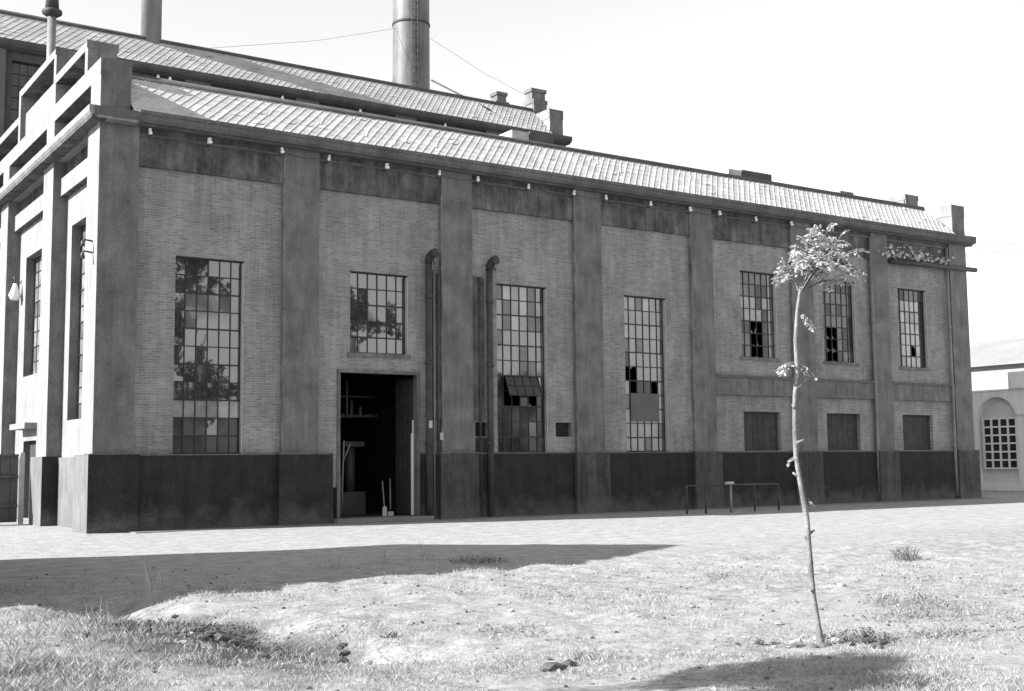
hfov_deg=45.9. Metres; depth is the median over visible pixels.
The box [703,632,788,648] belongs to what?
weed
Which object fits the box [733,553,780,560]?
weed
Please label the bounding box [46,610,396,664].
ditch clods
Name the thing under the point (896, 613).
weed
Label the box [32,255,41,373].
window
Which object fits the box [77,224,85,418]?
window
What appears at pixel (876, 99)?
sky
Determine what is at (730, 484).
railing
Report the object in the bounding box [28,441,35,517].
side door
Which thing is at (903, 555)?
weed
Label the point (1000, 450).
window
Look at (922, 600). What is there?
weed
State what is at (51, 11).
vent pipe
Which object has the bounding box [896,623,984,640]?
weed
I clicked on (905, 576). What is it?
weed
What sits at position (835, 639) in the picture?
stone
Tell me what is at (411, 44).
chimney
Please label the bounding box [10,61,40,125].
window
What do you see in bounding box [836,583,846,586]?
stone
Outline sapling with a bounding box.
[771,223,869,644]
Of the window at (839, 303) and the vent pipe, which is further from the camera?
the window at (839, 303)
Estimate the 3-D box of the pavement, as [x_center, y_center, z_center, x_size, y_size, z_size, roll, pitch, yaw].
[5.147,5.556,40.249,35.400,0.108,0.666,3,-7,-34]
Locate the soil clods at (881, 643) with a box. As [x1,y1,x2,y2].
[755,634,892,648]
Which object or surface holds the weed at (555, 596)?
on the ground at (983, 531)
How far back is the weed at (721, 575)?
17.21 m
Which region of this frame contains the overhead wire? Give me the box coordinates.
[966,244,1023,254]
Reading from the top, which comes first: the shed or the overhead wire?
the overhead wire
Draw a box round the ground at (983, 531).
[0,491,1023,690]
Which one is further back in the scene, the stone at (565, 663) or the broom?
the broom
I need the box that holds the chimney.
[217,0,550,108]
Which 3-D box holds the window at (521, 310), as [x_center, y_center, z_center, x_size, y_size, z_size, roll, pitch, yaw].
[0.340,0.718,38.257,1.913,5.302,0.415,3,-7,-34]
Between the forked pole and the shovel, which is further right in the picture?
the shovel
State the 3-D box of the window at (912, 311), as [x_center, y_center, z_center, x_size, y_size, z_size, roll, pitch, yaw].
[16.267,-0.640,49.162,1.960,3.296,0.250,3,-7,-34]
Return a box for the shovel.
[382,481,386,515]
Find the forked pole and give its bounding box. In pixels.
[341,440,350,503]
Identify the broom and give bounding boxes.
[387,478,393,515]
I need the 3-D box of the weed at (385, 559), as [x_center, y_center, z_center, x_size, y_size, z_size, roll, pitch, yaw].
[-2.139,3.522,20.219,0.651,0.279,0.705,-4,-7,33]
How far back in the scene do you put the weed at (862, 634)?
11.04 m
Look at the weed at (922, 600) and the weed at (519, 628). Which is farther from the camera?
the weed at (922, 600)
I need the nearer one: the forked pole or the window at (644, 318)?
the forked pole
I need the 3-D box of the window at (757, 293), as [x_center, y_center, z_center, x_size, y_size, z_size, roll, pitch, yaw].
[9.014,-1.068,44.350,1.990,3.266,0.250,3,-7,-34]
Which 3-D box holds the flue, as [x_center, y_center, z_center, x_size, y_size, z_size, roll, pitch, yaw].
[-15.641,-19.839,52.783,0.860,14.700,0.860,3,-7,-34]
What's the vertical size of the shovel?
1.056 m
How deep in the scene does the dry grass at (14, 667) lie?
10.15 m
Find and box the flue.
[141,0,161,43]
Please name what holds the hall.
on the ground at (983, 531)
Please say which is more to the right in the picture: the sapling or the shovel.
the sapling
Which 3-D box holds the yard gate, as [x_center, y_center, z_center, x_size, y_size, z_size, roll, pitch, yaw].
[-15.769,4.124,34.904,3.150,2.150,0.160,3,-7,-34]
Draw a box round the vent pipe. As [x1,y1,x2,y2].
[42,0,61,59]
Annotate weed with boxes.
[86,598,111,617]
[143,562,164,596]
[149,617,258,647]
[316,552,348,569]
[366,550,405,563]
[405,539,433,561]
[449,552,507,563]
[474,621,551,637]
[513,587,575,599]
[700,570,752,579]
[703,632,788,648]
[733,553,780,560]
[827,626,899,644]
[847,604,940,626]
[858,587,959,608]
[884,571,943,580]
[890,545,923,561]
[895,599,1023,623]
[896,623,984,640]
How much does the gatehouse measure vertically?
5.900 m
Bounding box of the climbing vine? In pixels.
[878,243,953,264]
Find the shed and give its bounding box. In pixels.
[970,338,1023,390]
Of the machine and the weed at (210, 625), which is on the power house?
the machine
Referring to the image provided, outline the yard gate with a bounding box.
[0,452,24,523]
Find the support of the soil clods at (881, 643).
on the ground at (983, 531)
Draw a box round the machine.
[333,379,377,515]
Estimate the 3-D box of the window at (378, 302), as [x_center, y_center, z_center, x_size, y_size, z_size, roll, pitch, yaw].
[-3.943,-0.890,35.655,2.070,2.496,0.250,3,-7,-34]
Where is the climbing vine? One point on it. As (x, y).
(920, 255)
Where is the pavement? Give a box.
[128,498,994,533]
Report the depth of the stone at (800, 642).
10.77 m
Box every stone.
[540,662,563,670]
[561,659,577,666]
[789,638,805,646]
[830,636,840,642]
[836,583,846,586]
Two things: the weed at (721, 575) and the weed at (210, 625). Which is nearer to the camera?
the weed at (210, 625)
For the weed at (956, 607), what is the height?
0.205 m
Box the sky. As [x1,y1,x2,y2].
[0,0,1023,345]
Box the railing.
[685,482,779,513]
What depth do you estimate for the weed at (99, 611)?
14.53 m
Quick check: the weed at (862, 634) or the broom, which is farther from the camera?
the broom
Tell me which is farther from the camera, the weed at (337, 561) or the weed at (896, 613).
the weed at (337, 561)
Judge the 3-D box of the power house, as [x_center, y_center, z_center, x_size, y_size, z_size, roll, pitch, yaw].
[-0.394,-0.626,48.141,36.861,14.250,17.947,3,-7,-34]
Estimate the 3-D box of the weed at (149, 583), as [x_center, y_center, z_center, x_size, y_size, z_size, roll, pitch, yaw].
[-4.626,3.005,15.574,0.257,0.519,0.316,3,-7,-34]
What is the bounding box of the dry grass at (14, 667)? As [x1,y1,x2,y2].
[0,552,1023,690]
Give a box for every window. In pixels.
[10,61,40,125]
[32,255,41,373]
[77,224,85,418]
[172,256,243,453]
[347,271,410,358]
[496,284,547,451]
[624,296,668,451]
[740,271,780,361]
[822,281,859,365]
[897,289,931,370]
[981,417,1018,468]
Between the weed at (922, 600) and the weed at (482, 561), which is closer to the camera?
the weed at (922, 600)
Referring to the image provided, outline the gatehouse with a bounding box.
[972,371,1023,490]
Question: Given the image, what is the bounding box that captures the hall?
[0,9,571,145]
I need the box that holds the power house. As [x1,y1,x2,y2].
[0,39,981,533]
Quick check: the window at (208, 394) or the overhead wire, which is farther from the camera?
the overhead wire
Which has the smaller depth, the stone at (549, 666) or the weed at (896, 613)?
the stone at (549, 666)
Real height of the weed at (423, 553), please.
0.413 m

